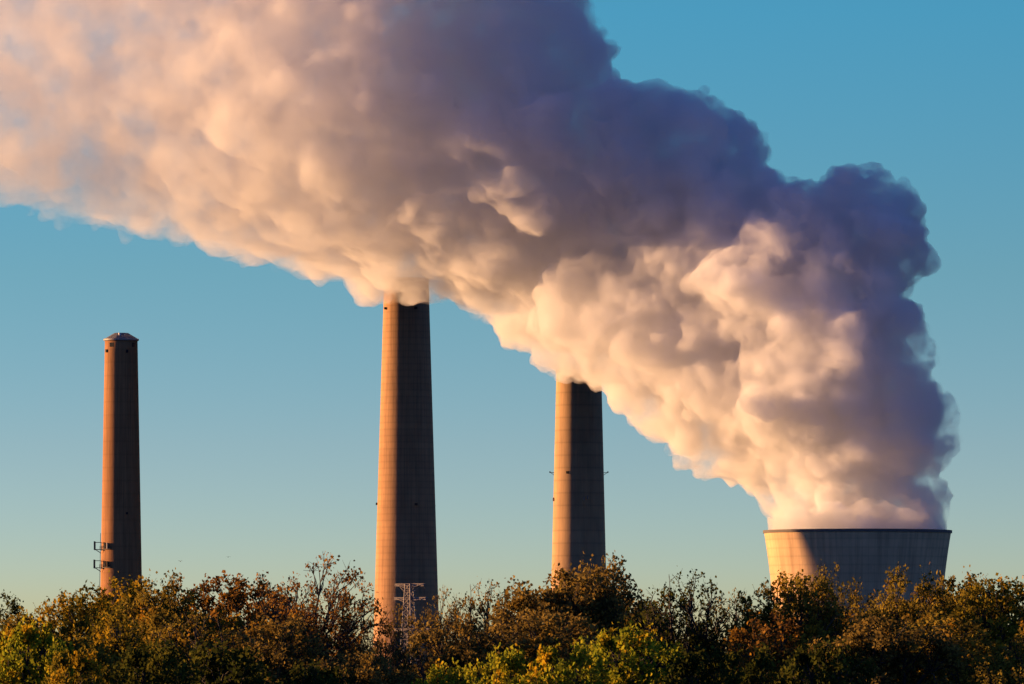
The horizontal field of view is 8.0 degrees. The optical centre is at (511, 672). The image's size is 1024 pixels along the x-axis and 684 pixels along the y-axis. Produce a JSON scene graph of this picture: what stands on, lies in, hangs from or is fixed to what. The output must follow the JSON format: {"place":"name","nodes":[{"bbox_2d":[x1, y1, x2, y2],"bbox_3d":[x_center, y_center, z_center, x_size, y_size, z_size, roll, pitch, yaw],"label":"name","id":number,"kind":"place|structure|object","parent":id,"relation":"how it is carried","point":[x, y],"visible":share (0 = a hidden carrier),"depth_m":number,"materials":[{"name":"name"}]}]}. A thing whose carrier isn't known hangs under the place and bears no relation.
{"place":"outdoors","nodes":[
{"label":"outdoors","id":0,"kind":"place"},
{"bbox_2d":[0,0,1023,658],"label":"sky","id":1,"kind":"structure","parent":0,"point":[784,239],"materials":[{"name":"blue"}]},
{"bbox_3d":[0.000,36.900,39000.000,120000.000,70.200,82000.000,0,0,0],"label":"ground","id":2,"kind":"structure","parent":0,"visible":0},
{"bbox_2d":[0,589,39,640],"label":"maple tree","id":3,"kind":"object","parent":2,"relation":"on","point":[14,609],"visible":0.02,"depth_m":391.52,"materials":[{"name":"green plant"}]},
{"bbox_2d":[0,613,74,683],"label":"young tree","id":4,"kind":"object","parent":2,"relation":"on","point":[30,641],"visible":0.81,"depth_m":309.36,"materials":[{"name":"green plant"}]},
{"bbox_2d":[0,606,127,683],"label":"oak tree","id":5,"kind":"object","parent":2,"relation":"on","point":[77,645],"visible":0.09,"depth_m":344.05,"materials":[{"name":"green plant"}]},
{"bbox_2d":[41,643,110,683],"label":"young tree","id":6,"kind":"object","parent":2,"relation":"on","point":[61,664],"visible":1,"depth_m":303.58,"materials":[{"name":"green plant"}]},
{"bbox_2d":[20,588,147,656],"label":"oak tree","id":7,"kind":"object","parent":2,"relation":"on","point":[68,616],"visible":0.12,"depth_m":371.19,"materials":[{"name":"green plant"}]},
{"bbox_2d":[93,333,141,603],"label":"chimney","id":8,"kind":"object","parent":2,"relation":"on","point":[120,544],"visible":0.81,"depth_m":2783.58,"materials":[{"name":"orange concrete"}]},
{"bbox_2d":[68,601,208,683],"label":"oak tree","id":9,"kind":"object","parent":2,"relation":"on","point":[116,645],"visible":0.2,"depth_m":349.89,"materials":[{"name":"green plant"}]},
{"bbox_2d":[75,570,212,643],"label":"oak tree","id":10,"kind":"object","parent":2,"relation":"on","point":[131,592],"visible":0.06,"depth_m":386.59,"materials":[{"name":"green plant"}]},
{"bbox_2d":[101,638,201,683],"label":"young tree","id":11,"kind":"object","parent":2,"relation":"on","point":[134,660],"visible":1,"depth_m":305.51,"materials":[{"name":"green plant"}]},
{"bbox_2d":[120,567,255,665],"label":"oak tree","id":12,"kind":"object","parent":2,"relation":"on","point":[153,621],"visible":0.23,"depth_m":379.52,"materials":[{"name":"green plant"}]},
{"bbox_2d":[122,610,295,674],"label":"oak tree","id":13,"kind":"object","parent":2,"relation":"on","point":[170,629],"visible":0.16,"depth_m":352.59,"materials":[{"name":"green plant"}]},
{"bbox_2d":[169,638,278,683],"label":"young tree","id":14,"kind":"object","parent":2,"relation":"on","point":[234,663],"visible":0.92,"depth_m":311.35,"materials":[{"name":"green plant"}]},
{"bbox_2d":[178,570,295,643],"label":"oak tree","id":15,"kind":"object","parent":2,"relation":"on","point":[236,597],"visible":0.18,"depth_m":394.24,"materials":[{"name":"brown plant"}]},
{"bbox_2d":[232,580,334,658],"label":"oak tree","id":16,"kind":"object","parent":2,"relation":"on","point":[272,610],"visible":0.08,"depth_m":382.99,"materials":[{"name":"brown plant"}]},
{"bbox_2d":[218,613,352,683],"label":"oak tree","id":17,"kind":"object","parent":2,"relation":"on","point":[287,643],"visible":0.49,"depth_m":346.85,"materials":[{"name":"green plant"}]},
{"bbox_2d":[274,658,353,683],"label":"young tree","id":18,"kind":"object","parent":2,"relation":"on","point":[325,676],"visible":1,"depth_m":307.66,"materials":[{"name":"green plant"}]},
{"bbox_2d":[247,552,407,669],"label":"oak tree","id":19,"kind":"object","parent":2,"relation":"on","point":[344,641],"visible":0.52,"depth_m":369.90,"materials":[{"name":"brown plant"}]},
{"bbox_2d":[303,643,425,683],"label":"oak tree","id":20,"kind":"object","parent":2,"relation":"on","point":[362,672],"visible":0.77,"depth_m":343.51,"materials":[{"name":"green plant"}]},
{"bbox_2d":[352,603,427,683],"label":"oak tree","id":21,"kind":"object","parent":2,"relation":"on","point":[402,656],"visible":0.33,"depth_m":385.37,"materials":[{"name":"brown plant"}]},
{"bbox_2d":[373,277,438,677],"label":"chimney","id":22,"kind":"object","parent":2,"relation":"on","point":[406,548],"visible":0.87,"depth_m":2915.85,"materials":[{"name":"beige concrete"}]},
{"bbox_2d":[394,583,430,662],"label":"power pylon","id":23,"kind":"object","parent":2,"relation":"on","point":[409,597],"visible":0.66,"depth_m":1499.63,"materials":[{"name":"metal"}]},
{"bbox_2d":[402,585,472,683],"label":"oak tree","id":24,"kind":"object","parent":2,"relation":"on","point":[449,624],"visible":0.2,"depth_m":377.90,"materials":[{"name":"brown plant"}]},
{"bbox_2d":[411,657,485,683],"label":"young tree","id":25,"kind":"object","parent":2,"relation":"on","point":[437,675],"visible":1,"depth_m":305.46,"materials":[{"name":"green plant"}]},
{"bbox_2d":[421,578,515,657],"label":"oak tree","id":26,"kind":"object","parent":2,"relation":"on","point":[480,609],"visible":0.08,"depth_m":390.94,"materials":[{"name":"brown plant"}]},
{"bbox_2d":[399,611,557,683],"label":"oak tree","id":27,"kind":"object","parent":2,"relation":"on","point":[466,656],"visible":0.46,"depth_m":349.36,"materials":[{"name":"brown plant"}]},
{"bbox_2d":[460,642,548,683],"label":"young tree","id":28,"kind":"object","parent":2,"relation":"on","point":[513,661],"visible":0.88,"depth_m":311.49,"materials":[{"name":"green plant"}]},
{"bbox_2d":[444,607,641,683],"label":"oak tree","id":29,"kind":"object","parent":2,"relation":"on","point":[535,638],"visible":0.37,"depth_m":350.95,"materials":[{"name":"green plant"}]},
{"bbox_2d":[462,557,662,679],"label":"oak tree","id":30,"kind":"object","parent":2,"relation":"on","point":[601,603],"visible":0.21,"depth_m":375.15,"materials":[{"name":"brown plant"}]},
{"bbox_2d":[520,635,622,683],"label":"young tree","id":31,"kind":"object","parent":2,"relation":"on","point":[579,662],"visible":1,"depth_m":305.41,"materials":[{"name":"green plant"}]},
{"bbox_2d":[549,369,608,591],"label":"chimney","id":32,"kind":"object","parent":2,"relation":"on","point":[578,512],"visible":0.71,"depth_m":2853.66,"materials":[{"name":"concrete"}]},
{"bbox_2d":[554,550,708,659],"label":"oak tree","id":33,"kind":"object","parent":2,"relation":"on","point":[634,611],"visible":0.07,"depth_m":387.71,"materials":[{"name":"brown plant"}]},
{"bbox_2d":[583,620,690,683],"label":"young tree","id":34,"kind":"object","parent":2,"relation":"on","point":[634,668],"visible":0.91,"depth_m":309.05,"materials":[{"name":"green plant"}]},
{"bbox_2d":[616,569,753,680],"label":"oak tree","id":35,"kind":"object","parent":2,"relation":"on","point":[695,633],"visible":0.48,"depth_m":379.07,"materials":[{"name":"green plant"}]},
{"bbox_2d":[658,642,744,683],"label":"young tree","id":36,"kind":"object","parent":2,"relation":"on","point":[687,664],"visible":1,"depth_m":307.33,"materials":[{"name":"green plant"}]},
{"bbox_2d":[705,587,769,653],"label":"oak tree","id":37,"kind":"object","parent":2,"relation":"on","point":[722,611],"visible":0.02,"depth_m":389.31,"materials":[{"name":"green plant"}]},
{"bbox_2d":[699,642,788,683],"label":"young tree","id":38,"kind":"object","parent":2,"relation":"on","point":[759,672],"visible":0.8,"depth_m":311.31,"materials":[{"name":"green plant"}]},
{"bbox_2d":[683,609,812,683],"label":"oak tree","id":39,"kind":"object","parent":2,"relation":"on","point":[746,637],"visible":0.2,"depth_m":348.48,"materials":[{"name":"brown plant"}]},
{"bbox_2d":[721,569,868,668],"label":"oak tree","id":40,"kind":"object","parent":2,"relation":"on","point":[802,605],"visible":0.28,"depth_m":372.95,"materials":[{"name":"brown plant"}]},
{"bbox_2d":[766,636,876,683],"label":"young tree","id":41,"kind":"object","parent":2,"relation":"on","point":[822,672],"visible":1,"depth_m":305.35,"materials":[{"name":"green plant"}]},
{"bbox_2d":[799,559,885,644],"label":"oak tree","id":42,"kind":"object","parent":2,"relation":"on","point":[852,597],"visible":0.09,"depth_m":393.97,"materials":[{"name":"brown plant"}]},
{"bbox_2d":[763,529,951,623],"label":"cooling tower","id":43,"kind":"structure","parent":2,"relation":"on","point":[868,557],"depth_m":2710.22,"materials":[{"name":"concrete"}]},
{"bbox_2d":[771,608,969,683],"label":"oak tree","id":44,"kind":"object","parent":2,"relation":"on","point":[889,653],"visible":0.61,"depth_m":344.55,"materials":[{"name":"green plant"}]},
{"bbox_2d":[829,561,953,670],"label":"oak tree","id":45,"kind":"object","parent":2,"relation":"on","point":[892,607],"visible":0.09,"depth_m":377.61,"materials":[{"name":"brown plant"}]},
{"bbox_2d":[872,610,1021,683],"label":"oak tree","id":46,"kind":"object","parent":2,"relation":"on","point":[974,643],"visible":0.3,"depth_m":350.96,"materials":[{"name":"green plant"}]},
{"bbox_2d":[895,565,1010,641],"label":"oak tree","id":47,"kind":"object","parent":2,"relation":"on","point":[966,584],"visible":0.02,"depth_m":389.67,"materials":[{"name":"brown plant"}]},
{"bbox_2d":[927,617,1023,683],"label":"oak tree","id":48,"kind":"object","parent":2,"relation":"on","point":[1000,671],"visible":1,"depth_m":342.92,"materials":[{"name":"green plant"}]},
{"bbox_2d":[933,573,1023,659],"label":"oak tree","id":49,"kind":"object","parent":2,"relation":"on","point":[997,622],"visible":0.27,"depth_m":374.80,"materials":[{"name":"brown plant"}]}
]}

